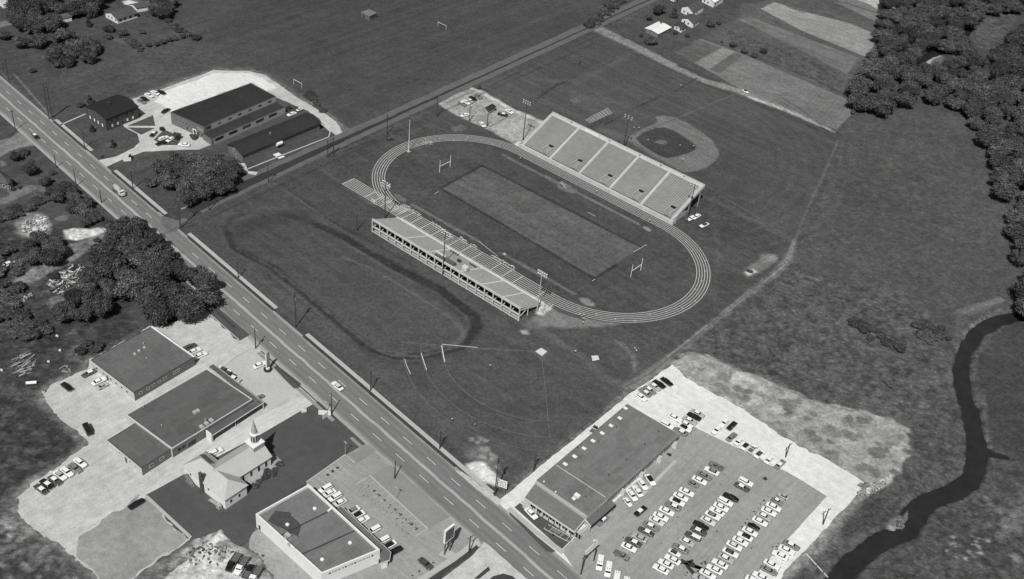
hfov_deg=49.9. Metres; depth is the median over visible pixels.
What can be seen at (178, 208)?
utility pole
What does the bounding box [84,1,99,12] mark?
broadleaf tree
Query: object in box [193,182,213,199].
broadleaf tree
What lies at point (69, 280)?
rubble pile
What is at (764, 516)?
sedan
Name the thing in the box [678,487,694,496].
sedan
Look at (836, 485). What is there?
gravel apron
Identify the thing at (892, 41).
broadleaf tree
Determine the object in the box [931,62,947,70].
broadleaf tree
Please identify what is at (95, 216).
broadleaf tree
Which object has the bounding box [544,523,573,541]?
flatbed trailer
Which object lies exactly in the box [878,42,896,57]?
broadleaf tree
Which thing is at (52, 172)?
shrub
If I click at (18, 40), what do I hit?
broadleaf tree
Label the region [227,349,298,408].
customer lot
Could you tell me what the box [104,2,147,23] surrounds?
ranch house
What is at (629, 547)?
coupe
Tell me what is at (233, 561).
stake truck
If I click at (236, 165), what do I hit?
broadleaf tree
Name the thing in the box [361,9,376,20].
block hut
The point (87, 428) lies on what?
panel van
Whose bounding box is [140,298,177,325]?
broadleaf tree
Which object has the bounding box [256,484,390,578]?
white market
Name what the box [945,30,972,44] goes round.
broadleaf tree
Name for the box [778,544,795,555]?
sedan
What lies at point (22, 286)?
shrub
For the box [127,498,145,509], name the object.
coupe
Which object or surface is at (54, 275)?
shrub
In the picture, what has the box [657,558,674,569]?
coupe
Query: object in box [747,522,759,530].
car
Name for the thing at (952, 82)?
broadleaf tree
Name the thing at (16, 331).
shrub
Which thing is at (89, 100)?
pointed tree
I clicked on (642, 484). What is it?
sedan
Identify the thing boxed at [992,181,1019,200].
broadleaf tree
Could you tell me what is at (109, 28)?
shrub
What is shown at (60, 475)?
sedan
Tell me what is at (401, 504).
kerb
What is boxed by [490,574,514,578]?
street corner grass
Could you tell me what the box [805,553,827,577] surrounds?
plank line
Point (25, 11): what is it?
broadleaf tree
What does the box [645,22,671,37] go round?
white roof house
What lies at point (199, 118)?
brick hall
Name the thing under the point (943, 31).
broadleaf tree
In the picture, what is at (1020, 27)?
broadleaf tree
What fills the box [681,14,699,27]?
gabled house
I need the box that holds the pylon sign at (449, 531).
[443,523,454,554]
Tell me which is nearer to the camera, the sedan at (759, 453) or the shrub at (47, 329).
the sedan at (759, 453)
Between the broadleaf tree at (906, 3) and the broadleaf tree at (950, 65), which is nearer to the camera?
the broadleaf tree at (950, 65)
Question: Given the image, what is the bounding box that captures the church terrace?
[247,453,283,483]
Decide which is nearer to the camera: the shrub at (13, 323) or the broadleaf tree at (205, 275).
the shrub at (13, 323)
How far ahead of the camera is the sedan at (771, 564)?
338.68 m
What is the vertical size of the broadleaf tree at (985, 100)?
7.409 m
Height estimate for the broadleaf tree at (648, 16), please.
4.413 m
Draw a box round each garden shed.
[59,12,71,22]
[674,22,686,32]
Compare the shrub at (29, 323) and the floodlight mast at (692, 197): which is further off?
the floodlight mast at (692, 197)
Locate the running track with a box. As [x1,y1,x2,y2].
[370,134,711,323]
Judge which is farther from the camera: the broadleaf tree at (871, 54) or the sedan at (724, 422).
the broadleaf tree at (871, 54)
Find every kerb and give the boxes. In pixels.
[203,308,238,339]
[223,349,249,366]
[306,454,354,481]
[357,475,427,536]
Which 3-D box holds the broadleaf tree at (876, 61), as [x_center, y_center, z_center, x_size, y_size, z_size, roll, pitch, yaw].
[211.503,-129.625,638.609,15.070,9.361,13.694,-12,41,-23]
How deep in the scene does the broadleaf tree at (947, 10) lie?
714.88 m
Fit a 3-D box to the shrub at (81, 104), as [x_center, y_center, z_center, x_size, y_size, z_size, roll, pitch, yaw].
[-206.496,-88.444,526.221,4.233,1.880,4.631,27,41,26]
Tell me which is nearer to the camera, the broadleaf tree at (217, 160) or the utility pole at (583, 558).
the utility pole at (583, 558)
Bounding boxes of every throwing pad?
[535,348,546,355]
[591,355,598,360]
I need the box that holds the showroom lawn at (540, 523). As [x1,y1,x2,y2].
[515,503,571,548]
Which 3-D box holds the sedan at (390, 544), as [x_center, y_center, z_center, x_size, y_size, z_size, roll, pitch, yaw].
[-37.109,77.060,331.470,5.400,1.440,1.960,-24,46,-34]
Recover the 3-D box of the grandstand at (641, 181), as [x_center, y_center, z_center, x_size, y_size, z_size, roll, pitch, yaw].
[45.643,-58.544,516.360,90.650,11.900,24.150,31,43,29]
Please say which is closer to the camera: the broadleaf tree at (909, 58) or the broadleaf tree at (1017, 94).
the broadleaf tree at (1017, 94)
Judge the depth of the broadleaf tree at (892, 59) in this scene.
637.50 m
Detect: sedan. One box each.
[31,133,38,138]
[33,483,48,494]
[39,478,54,489]
[47,474,62,485]
[52,469,67,480]
[59,466,74,477]
[60,382,73,391]
[67,462,82,473]
[73,457,87,468]
[81,368,97,377]
[90,376,107,385]
[137,98,146,103]
[140,96,149,100]
[144,93,153,97]
[149,131,157,136]
[155,140,166,145]
[157,90,166,94]
[161,108,170,113]
[165,136,174,142]
[178,142,189,146]
[188,347,201,354]
[194,351,207,359]
[218,366,231,371]
[224,370,236,375]
[230,375,241,382]
[252,361,265,368]
[273,152,284,158]
[286,111,296,116]
[321,488,336,498]
[331,381,343,390]
[331,497,347,507]
[347,505,360,514]
[352,510,365,518]
[357,514,370,523]
[384,539,397,548]
[390,545,403,556]
[417,557,433,570]
[497,112,507,116]
[524,507,538,519]
[596,515,609,526]
[624,536,641,547]
[625,489,638,501]
[631,484,643,497]
[631,532,647,542]
[634,392,647,401]
[634,505,647,516]
[636,478,648,490]
[637,526,654,537]
[638,387,651,397]
[642,521,659,531]
[643,385,656,394]
[644,474,655,486]
[647,382,661,391]
[648,516,664,526]
[652,379,665,388]
[652,511,668,521]
[652,563,669,575]
[658,506,674,516]
[660,377,673,386]
[663,554,680,565]
[664,501,681,511]
[667,413,680,421]
[669,496,685,506]
[671,543,688,553]
[672,491,688,501]
[673,427,687,436]
[677,423,691,432]
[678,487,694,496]
[678,536,695,547]
[679,419,693,428]
[682,416,696,425]
[686,412,701,421]
[690,409,705,417]
[690,525,707,536]
[691,475,707,485]
[691,573,706,578]
[692,520,709,530]
[696,471,711,480]
[699,222,709,227]
[699,515,716,526]
[699,568,716,578]
[703,466,719,475]
[704,510,721,520]
[705,563,723,575]
[708,506,724,516]
[711,425,722,434]
[711,558,728,569]
[712,502,729,512]
[717,552,734,564]
[719,418,730,426]
[721,547,738,558]
[722,492,739,502]
[725,432,737,441]
[725,540,742,551]
[726,421,737,430]
[731,535,748,546]
[733,436,744,445]
[734,482,749,492]
[736,531,753,541]
[740,440,751,450]
[741,526,758,537]
[744,574,756,578]
[751,516,768,526]
[751,571,769,578]
[753,449,765,458]
[756,511,771,521]
[760,506,776,516]
[760,565,777,575]
[763,558,780,570]
[764,454,775,464]
[765,501,781,511]
[771,549,788,561]
[774,459,785,469]
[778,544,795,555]
[783,539,800,550]
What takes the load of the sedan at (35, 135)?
on the highway
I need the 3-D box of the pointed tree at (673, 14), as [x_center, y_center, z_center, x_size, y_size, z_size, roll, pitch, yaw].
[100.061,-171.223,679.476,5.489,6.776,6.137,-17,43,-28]
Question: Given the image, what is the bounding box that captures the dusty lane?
[138,394,315,498]
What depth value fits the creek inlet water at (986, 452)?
390.95 m
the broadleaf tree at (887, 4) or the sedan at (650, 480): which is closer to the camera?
the sedan at (650, 480)
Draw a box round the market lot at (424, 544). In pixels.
[306,444,472,578]
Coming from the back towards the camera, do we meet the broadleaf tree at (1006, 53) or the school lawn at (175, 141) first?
the broadleaf tree at (1006, 53)
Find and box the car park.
[563,427,825,578]
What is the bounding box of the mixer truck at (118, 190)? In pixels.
[112,182,124,196]
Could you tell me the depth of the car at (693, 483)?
363.09 m
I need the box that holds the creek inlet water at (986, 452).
[979,446,1009,459]
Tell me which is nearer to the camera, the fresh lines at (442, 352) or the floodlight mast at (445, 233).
the fresh lines at (442, 352)
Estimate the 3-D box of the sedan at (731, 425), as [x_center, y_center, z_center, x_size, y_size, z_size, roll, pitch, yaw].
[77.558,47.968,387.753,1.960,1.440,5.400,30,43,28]
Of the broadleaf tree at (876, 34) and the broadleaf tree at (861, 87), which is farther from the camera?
the broadleaf tree at (876, 34)
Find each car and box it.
[97,382,108,389]
[622,497,631,506]
[667,548,680,557]
[687,480,699,487]
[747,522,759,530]
[771,497,783,505]
[777,492,788,499]
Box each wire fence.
[164,140,370,233]
[517,385,626,481]
[610,42,837,138]
[627,242,793,385]
[795,139,838,238]
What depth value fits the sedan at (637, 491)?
357.80 m
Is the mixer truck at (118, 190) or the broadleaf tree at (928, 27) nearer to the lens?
the mixer truck at (118, 190)
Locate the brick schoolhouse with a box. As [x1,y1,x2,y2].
[84,94,138,130]
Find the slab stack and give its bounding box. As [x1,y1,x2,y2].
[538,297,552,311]
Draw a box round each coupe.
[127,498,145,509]
[620,542,637,552]
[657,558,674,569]
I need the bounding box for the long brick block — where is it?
[226,113,320,161]
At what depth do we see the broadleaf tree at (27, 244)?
426.91 m
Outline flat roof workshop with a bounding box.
[91,326,194,400]
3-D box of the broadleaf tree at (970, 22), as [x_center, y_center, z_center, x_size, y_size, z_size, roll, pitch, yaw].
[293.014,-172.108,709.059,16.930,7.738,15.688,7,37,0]
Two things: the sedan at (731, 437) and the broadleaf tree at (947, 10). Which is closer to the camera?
the sedan at (731, 437)
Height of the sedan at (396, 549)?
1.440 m
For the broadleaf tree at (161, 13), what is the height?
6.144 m
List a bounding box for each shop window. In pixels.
[575,532,581,540]
[627,475,636,486]
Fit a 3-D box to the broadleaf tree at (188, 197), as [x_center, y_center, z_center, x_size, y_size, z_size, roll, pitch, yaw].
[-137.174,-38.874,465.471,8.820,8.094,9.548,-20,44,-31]
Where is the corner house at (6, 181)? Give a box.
[0,170,12,189]
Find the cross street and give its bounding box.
[442,542,526,578]
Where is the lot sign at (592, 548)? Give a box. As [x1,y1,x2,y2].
[585,539,598,560]
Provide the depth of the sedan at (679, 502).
356.02 m
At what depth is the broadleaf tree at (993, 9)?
729.43 m
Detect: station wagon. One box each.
[157,135,168,140]
[182,343,197,350]
[208,447,223,455]
[317,482,333,493]
[326,491,342,502]
[368,524,381,533]
[378,534,390,543]
[659,419,674,429]
[684,531,701,541]
[717,496,733,506]
[737,476,753,486]
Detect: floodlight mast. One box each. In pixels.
[382,180,389,217]
[441,229,450,274]
[523,99,530,139]
[536,269,547,311]
[624,114,632,144]
[686,182,698,222]
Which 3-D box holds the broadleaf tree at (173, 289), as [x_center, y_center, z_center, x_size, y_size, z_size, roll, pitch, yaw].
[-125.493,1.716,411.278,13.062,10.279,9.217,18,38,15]
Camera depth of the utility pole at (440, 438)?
363.10 m
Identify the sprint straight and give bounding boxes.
[342,178,584,320]
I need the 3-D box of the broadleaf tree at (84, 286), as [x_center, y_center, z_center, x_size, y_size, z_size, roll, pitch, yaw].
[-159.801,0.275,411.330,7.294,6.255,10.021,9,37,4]
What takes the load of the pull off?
on the highway
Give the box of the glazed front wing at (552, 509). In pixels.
[524,483,586,540]
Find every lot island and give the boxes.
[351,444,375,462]
[371,465,449,527]
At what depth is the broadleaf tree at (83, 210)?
451.64 m
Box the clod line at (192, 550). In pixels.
[185,536,213,555]
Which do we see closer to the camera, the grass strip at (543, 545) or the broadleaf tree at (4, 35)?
the grass strip at (543, 545)
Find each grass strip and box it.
[204,303,248,339]
[274,366,300,387]
[429,545,477,578]
[474,567,489,578]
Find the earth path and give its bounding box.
[240,163,257,174]
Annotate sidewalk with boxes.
[54,119,92,150]
[114,170,166,214]
[188,233,277,308]
[306,333,493,493]
[507,507,564,553]
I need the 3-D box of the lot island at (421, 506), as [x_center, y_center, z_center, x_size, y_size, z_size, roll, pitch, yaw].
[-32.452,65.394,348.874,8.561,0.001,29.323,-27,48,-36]
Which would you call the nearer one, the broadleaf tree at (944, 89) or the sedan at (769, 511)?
the sedan at (769, 511)
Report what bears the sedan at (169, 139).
on the school lawn at (175, 141)
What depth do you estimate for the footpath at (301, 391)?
381.06 m
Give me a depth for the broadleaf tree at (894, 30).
680.98 m
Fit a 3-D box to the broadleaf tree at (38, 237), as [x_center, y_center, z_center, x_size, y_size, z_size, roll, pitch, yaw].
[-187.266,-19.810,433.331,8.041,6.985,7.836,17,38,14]
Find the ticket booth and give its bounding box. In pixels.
[485,104,495,113]
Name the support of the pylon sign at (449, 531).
on the sign pad at (449, 554)
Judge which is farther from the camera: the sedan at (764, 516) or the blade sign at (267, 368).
the blade sign at (267, 368)
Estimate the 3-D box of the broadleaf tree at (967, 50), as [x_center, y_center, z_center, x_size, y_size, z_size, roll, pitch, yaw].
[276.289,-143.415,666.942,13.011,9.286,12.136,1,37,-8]
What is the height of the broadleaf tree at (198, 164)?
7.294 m
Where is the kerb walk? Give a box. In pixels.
[145,495,191,540]
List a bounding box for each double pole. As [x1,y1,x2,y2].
[42,82,52,118]
[326,137,334,156]
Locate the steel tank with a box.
[26,381,36,384]
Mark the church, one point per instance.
(222, 481)
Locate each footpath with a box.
[60,114,85,124]
[243,123,330,170]
[257,352,334,420]
[350,437,384,467]
[521,501,574,537]
[574,525,589,537]
[642,460,676,494]
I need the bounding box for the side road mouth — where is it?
[161,215,186,232]
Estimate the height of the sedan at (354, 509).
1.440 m
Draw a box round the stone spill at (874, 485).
[857,475,891,496]
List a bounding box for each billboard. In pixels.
[318,410,330,415]
[495,478,506,492]
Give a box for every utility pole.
[174,193,180,228]
[292,292,297,326]
[438,431,443,448]
[494,458,501,495]
[580,554,587,574]
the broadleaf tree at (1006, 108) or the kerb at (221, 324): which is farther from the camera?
the broadleaf tree at (1006, 108)
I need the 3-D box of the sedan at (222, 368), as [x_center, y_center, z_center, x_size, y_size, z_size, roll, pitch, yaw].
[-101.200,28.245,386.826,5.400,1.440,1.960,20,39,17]
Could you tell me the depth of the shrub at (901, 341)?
435.95 m
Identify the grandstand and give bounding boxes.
[372,217,545,320]
[519,112,704,224]
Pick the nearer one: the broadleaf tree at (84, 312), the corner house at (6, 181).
the broadleaf tree at (84, 312)
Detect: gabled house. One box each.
[681,0,703,14]
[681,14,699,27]
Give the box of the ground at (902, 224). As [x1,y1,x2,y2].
[0,0,1023,578]
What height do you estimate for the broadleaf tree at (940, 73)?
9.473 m
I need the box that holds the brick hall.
[171,83,275,137]
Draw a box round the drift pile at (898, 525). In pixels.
[894,519,902,528]
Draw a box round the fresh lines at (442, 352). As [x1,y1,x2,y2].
[404,344,477,373]
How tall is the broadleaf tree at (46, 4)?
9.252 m
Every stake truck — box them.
[225,551,242,572]
[233,554,249,575]
[249,564,263,578]
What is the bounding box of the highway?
[0,76,585,578]
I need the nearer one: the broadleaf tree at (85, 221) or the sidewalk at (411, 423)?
the sidewalk at (411, 423)
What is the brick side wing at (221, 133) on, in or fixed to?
on the ground at (902, 224)
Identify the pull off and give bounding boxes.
[456,471,500,505]
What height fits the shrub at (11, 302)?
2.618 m
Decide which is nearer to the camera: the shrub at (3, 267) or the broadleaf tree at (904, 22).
the shrub at (3, 267)
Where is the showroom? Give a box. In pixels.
[535,404,679,530]
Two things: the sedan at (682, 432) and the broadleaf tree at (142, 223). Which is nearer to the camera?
the sedan at (682, 432)
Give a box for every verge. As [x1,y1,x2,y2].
[53,121,86,149]
[111,171,159,211]
[187,236,275,310]
[204,301,234,327]
[261,351,336,418]
[302,335,457,466]
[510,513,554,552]
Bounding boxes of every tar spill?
[680,559,701,568]
[685,563,695,574]
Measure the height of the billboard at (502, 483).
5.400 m
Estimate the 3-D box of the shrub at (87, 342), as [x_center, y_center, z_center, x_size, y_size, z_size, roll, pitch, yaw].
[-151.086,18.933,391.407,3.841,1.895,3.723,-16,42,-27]
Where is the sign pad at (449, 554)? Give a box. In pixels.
[439,548,454,558]
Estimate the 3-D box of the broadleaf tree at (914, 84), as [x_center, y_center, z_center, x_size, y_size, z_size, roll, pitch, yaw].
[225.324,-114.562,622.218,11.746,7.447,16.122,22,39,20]
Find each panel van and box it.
[82,422,92,435]
[596,554,603,570]
[604,561,612,577]
[613,570,620,578]
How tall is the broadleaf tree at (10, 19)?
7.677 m
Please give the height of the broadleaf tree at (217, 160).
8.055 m
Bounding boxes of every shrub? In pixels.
[0,213,9,219]
[0,242,15,255]
[0,255,5,263]
[0,263,9,276]
[0,279,9,287]
[0,287,10,296]
[0,296,21,309]
[0,307,14,320]
[5,256,24,267]
[6,320,19,327]
[7,326,24,337]
[9,205,22,212]
[9,212,17,218]
[9,267,24,276]
[10,281,26,291]
[10,307,32,321]
[16,211,24,215]
[18,319,34,328]
[18,327,42,340]
[19,149,29,155]
[26,201,34,206]
[27,205,37,210]
[34,199,45,205]
[34,317,47,326]
[35,324,53,334]
[42,196,49,201]
[46,271,59,278]
[47,170,55,175]
[72,346,87,354]
[76,102,84,107]
[82,339,92,345]
[89,341,103,352]
[102,24,115,31]
[105,34,112,38]
[143,178,158,185]
[190,134,197,139]
[191,34,200,40]
[249,482,258,488]
[260,473,269,480]
[269,470,276,476]
[275,461,284,466]
[319,108,327,112]
[582,22,594,27]
[598,11,606,14]
[643,37,658,44]
[707,21,715,26]
[729,41,737,46]
[741,48,748,52]
[759,48,767,53]
[848,318,861,326]
[856,325,869,332]
[860,319,868,326]
[866,324,879,332]
[867,334,875,340]
[880,328,892,334]
[880,338,894,346]
[884,333,897,341]
[884,380,893,387]
[894,343,907,352]
[895,338,906,343]
[911,321,924,328]
[916,330,929,339]
[917,319,929,326]
[923,337,934,344]
[927,324,935,329]
[927,332,939,340]
[932,328,945,334]
[936,333,944,338]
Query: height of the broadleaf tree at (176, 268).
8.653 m
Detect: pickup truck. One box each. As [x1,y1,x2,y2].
[241,564,254,578]
[589,424,599,433]
[613,549,630,560]
[709,461,724,470]
[746,444,758,453]
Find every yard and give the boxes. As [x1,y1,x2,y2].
[17,310,309,578]
[99,70,342,166]
[215,112,306,151]
[249,529,312,578]
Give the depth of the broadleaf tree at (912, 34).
677.13 m
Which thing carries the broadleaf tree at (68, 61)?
on the ground at (902, 224)
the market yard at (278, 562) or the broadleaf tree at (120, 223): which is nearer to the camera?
the market yard at (278, 562)
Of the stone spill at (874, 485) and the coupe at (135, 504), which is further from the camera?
the stone spill at (874, 485)
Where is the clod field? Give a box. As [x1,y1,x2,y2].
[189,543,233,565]
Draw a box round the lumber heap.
[10,352,35,376]
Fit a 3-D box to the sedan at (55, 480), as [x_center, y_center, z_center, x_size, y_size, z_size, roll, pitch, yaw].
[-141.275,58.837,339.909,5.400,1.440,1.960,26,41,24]
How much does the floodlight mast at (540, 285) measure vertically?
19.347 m
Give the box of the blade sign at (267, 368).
[264,352,271,372]
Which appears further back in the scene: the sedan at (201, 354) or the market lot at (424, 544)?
the sedan at (201, 354)
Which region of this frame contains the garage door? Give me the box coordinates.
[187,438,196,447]
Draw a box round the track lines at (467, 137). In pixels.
[343,135,709,321]
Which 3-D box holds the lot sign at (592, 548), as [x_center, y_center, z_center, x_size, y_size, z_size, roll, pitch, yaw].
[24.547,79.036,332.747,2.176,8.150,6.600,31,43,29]
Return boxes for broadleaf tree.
[0,30,10,39]
[3,0,23,9]
[3,8,28,18]
[7,12,24,24]
[9,151,20,159]
[11,35,27,48]
[12,15,28,30]
[18,8,28,13]
[19,0,41,4]
[20,0,41,9]
[20,161,37,174]
[20,238,35,252]
[22,19,44,33]
[23,246,42,263]
[24,32,47,47]
[26,13,42,22]
[27,7,42,15]
[28,230,47,246]
[37,250,62,265]
[38,175,51,185]
[40,0,57,12]
[40,233,62,248]
[42,12,62,27]
[44,20,58,33]
[44,184,61,195]
[45,52,66,67]
[45,239,68,255]
[46,42,68,53]
[49,1,69,13]
[49,27,78,41]
[49,190,64,202]
[51,299,75,321]
[53,181,72,193]
[61,55,75,67]
[62,38,73,47]
[62,288,85,305]
[63,47,78,57]
[64,0,84,3]
[64,198,75,203]
[64,201,77,213]
[65,0,86,15]
[65,185,78,194]
[66,191,80,200]
[70,37,90,47]
[70,303,93,322]
[72,44,83,50]
[72,204,95,216]
[75,281,96,291]
[76,47,97,63]
[76,197,93,206]
[76,266,103,284]
[78,216,92,225]
[80,289,104,306]
[83,0,103,6]
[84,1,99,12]
[84,37,101,48]
[85,238,122,264]
[87,211,101,221]
[88,42,100,55]
[91,251,126,279]
[91,296,114,316]
[98,277,116,288]
[101,286,116,298]
[102,228,122,243]
[104,215,129,231]
[111,265,140,281]
[112,270,147,300]
[116,234,151,258]
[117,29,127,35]
[122,223,143,238]
[126,215,148,233]
[127,247,161,269]
[134,284,164,306]
[139,257,172,273]
[140,229,165,247]
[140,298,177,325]
[141,264,172,291]
[148,4,158,16]
[149,242,177,262]
[150,159,177,175]
[154,8,171,17]
[156,2,176,11]
[156,170,183,189]
[161,280,192,302]
[165,0,179,4]
[165,259,187,280]
[166,290,205,321]
[167,151,184,163]
[171,162,195,179]
[172,132,181,138]
[174,178,192,191]
[177,187,198,205]
[181,264,204,286]
[182,151,205,162]
[185,167,214,186]
[185,282,220,307]
[188,159,216,173]
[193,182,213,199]
[194,267,217,288]
[205,154,228,168]
[207,174,234,194]
[215,166,239,182]
[217,158,244,173]
[646,13,652,20]
[653,4,666,14]
[844,91,869,110]
[845,81,869,97]
[847,74,875,88]
[856,62,881,77]
[862,56,882,70]
[864,49,878,58]
[866,96,896,116]
[867,92,880,101]
[869,29,898,41]
[871,78,894,93]
[872,71,896,87]
[873,27,898,35]
[875,19,893,28]
[877,9,897,19]
[878,34,904,49]
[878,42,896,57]
[878,88,893,100]
[879,0,896,9]
[879,55,898,66]
[880,62,899,78]
[884,11,902,22]
[885,50,905,64]
[886,23,904,34]
[890,6,912,16]
[891,91,917,107]
[894,0,912,7]
[895,65,919,82]
[897,33,908,43]
[899,19,920,27]
[899,51,917,65]
[899,80,920,88]
[899,84,921,98]
[900,13,919,23]
[901,28,918,41]
[901,62,920,71]
[902,42,914,51]
[906,24,926,38]
[906,47,922,60]
[912,3,930,13]
[912,10,928,22]
[912,38,929,51]
[912,70,933,85]
[915,0,941,8]
[919,23,934,32]
[919,34,941,47]
[920,62,939,73]
[924,86,943,104]
[926,7,945,18]
[926,31,941,39]
[926,81,952,96]
[927,15,946,26]
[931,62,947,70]
[933,25,954,39]
[934,0,949,6]
[934,69,951,80]
[936,38,956,53]
[938,74,965,90]
[940,5,951,18]
[942,59,958,71]
[944,96,967,109]
[945,12,961,21]
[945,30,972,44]
[946,18,965,29]
[947,25,964,33]
[948,0,961,6]
[948,6,966,15]
[949,68,969,77]
[952,55,968,67]
[953,89,972,100]
[956,39,970,49]
[956,45,978,56]
[958,15,979,27]
[959,77,974,88]
[960,0,969,6]
[961,100,990,117]
[962,0,989,13]
[963,11,980,19]
[965,53,991,66]
[965,70,987,83]
[965,83,984,95]
[965,115,986,129]
[967,93,998,107]
[969,64,992,78]
[975,10,986,18]
[975,130,1002,147]
[977,123,1005,135]
[981,83,1001,100]
[984,105,1004,118]
[984,114,1002,126]
[987,52,1004,63]
[987,79,1006,89]
[987,143,1010,156]
[988,2,1002,14]
[988,48,1011,58]
[988,64,1005,78]
[989,0,1013,11]
[989,151,1012,167]
[989,172,1009,182]
[991,163,1023,184]
[992,61,1010,73]
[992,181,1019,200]
[993,75,1018,87]
[996,43,1022,54]
[996,93,1015,105]
[998,102,1012,115]
[998,138,1023,154]
[1001,86,1023,102]
[1002,132,1023,143]
[1003,52,1023,62]
[1004,29,1023,45]
[1004,119,1023,136]
[1004,221,1023,240]
[1005,0,1023,12]
[1005,74,1021,83]
[1005,207,1023,222]
[1009,62,1023,77]
[1009,249,1023,265]
[1010,42,1023,50]
[1010,157,1023,174]
[1011,110,1023,121]
[1011,151,1023,158]
[1012,104,1023,112]
[1012,276,1023,298]
[1013,201,1023,211]
[1014,238,1023,250]
[1014,296,1023,317]
[1016,23,1023,32]
[1016,190,1023,200]
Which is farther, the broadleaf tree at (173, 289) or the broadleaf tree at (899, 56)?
the broadleaf tree at (899, 56)
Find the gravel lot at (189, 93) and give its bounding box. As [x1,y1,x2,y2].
[154,73,276,110]
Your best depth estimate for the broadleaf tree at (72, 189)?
463.19 m
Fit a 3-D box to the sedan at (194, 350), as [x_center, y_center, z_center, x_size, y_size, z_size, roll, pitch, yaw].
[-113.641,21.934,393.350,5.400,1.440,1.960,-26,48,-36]
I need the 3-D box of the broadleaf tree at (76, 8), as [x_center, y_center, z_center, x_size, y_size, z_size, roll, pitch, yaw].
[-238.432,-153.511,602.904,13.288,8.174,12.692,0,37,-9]
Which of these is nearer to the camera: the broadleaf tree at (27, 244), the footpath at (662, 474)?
the footpath at (662, 474)
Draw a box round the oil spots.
[326,453,778,575]
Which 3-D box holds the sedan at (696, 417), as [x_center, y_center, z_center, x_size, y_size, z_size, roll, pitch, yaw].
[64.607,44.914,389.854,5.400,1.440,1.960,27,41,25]
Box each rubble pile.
[21,293,33,301]
[22,216,46,233]
[45,264,83,294]
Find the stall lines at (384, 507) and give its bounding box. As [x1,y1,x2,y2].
[313,459,438,578]
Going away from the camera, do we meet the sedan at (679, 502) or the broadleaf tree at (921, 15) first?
the sedan at (679, 502)
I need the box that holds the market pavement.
[417,538,479,578]
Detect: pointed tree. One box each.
[86,6,97,18]
[86,17,90,27]
[86,95,93,103]
[109,139,115,147]
[669,7,678,17]
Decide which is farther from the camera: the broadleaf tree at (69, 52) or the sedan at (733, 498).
the broadleaf tree at (69, 52)
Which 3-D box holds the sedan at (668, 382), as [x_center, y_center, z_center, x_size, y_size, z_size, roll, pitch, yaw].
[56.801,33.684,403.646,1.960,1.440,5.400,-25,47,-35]
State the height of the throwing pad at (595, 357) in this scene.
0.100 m
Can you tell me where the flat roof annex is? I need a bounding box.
[108,423,171,474]
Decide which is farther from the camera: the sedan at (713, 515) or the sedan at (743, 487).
the sedan at (743, 487)
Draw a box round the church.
[182,420,271,509]
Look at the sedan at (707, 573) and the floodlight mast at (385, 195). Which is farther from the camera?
the floodlight mast at (385, 195)
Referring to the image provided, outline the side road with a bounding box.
[192,0,657,212]
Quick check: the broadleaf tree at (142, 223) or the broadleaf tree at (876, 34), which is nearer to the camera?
the broadleaf tree at (142, 223)
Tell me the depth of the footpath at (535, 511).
345.52 m
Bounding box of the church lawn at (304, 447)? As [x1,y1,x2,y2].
[146,401,364,544]
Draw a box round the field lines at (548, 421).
[402,95,789,451]
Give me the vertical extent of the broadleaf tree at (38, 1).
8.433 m
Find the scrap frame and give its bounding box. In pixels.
[59,365,71,373]
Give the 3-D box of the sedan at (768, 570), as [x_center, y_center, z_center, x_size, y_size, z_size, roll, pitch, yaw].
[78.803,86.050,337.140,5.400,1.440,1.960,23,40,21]
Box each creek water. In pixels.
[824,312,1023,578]
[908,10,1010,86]
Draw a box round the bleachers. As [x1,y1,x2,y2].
[586,108,611,128]
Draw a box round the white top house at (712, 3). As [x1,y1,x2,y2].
[702,0,722,6]
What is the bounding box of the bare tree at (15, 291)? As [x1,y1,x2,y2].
[11,283,21,299]
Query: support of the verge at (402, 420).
on the ground at (902, 224)
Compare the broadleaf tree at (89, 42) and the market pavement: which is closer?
the market pavement
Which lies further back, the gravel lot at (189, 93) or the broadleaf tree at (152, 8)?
the broadleaf tree at (152, 8)
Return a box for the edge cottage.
[0,0,6,7]
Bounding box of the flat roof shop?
[126,364,263,456]
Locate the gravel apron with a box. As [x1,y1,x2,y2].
[499,365,863,578]
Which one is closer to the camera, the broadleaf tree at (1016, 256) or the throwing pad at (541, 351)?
the throwing pad at (541, 351)
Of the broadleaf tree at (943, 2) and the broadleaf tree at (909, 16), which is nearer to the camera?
the broadleaf tree at (909, 16)
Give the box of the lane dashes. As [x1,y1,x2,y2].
[6,91,566,578]
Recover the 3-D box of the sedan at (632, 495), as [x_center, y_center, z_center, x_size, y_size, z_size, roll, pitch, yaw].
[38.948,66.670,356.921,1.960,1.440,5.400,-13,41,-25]
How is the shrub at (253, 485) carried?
on the ground at (902, 224)
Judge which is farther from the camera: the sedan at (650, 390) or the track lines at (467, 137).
the track lines at (467, 137)
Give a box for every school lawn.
[128,115,154,125]
[128,127,153,134]
[154,130,180,144]
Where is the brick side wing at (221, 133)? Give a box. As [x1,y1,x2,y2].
[203,101,290,145]
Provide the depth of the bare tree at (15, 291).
406.01 m
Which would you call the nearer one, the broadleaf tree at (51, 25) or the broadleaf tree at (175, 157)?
the broadleaf tree at (175, 157)
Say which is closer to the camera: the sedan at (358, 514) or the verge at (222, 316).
the sedan at (358, 514)
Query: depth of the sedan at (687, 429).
384.14 m
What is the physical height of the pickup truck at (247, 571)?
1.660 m

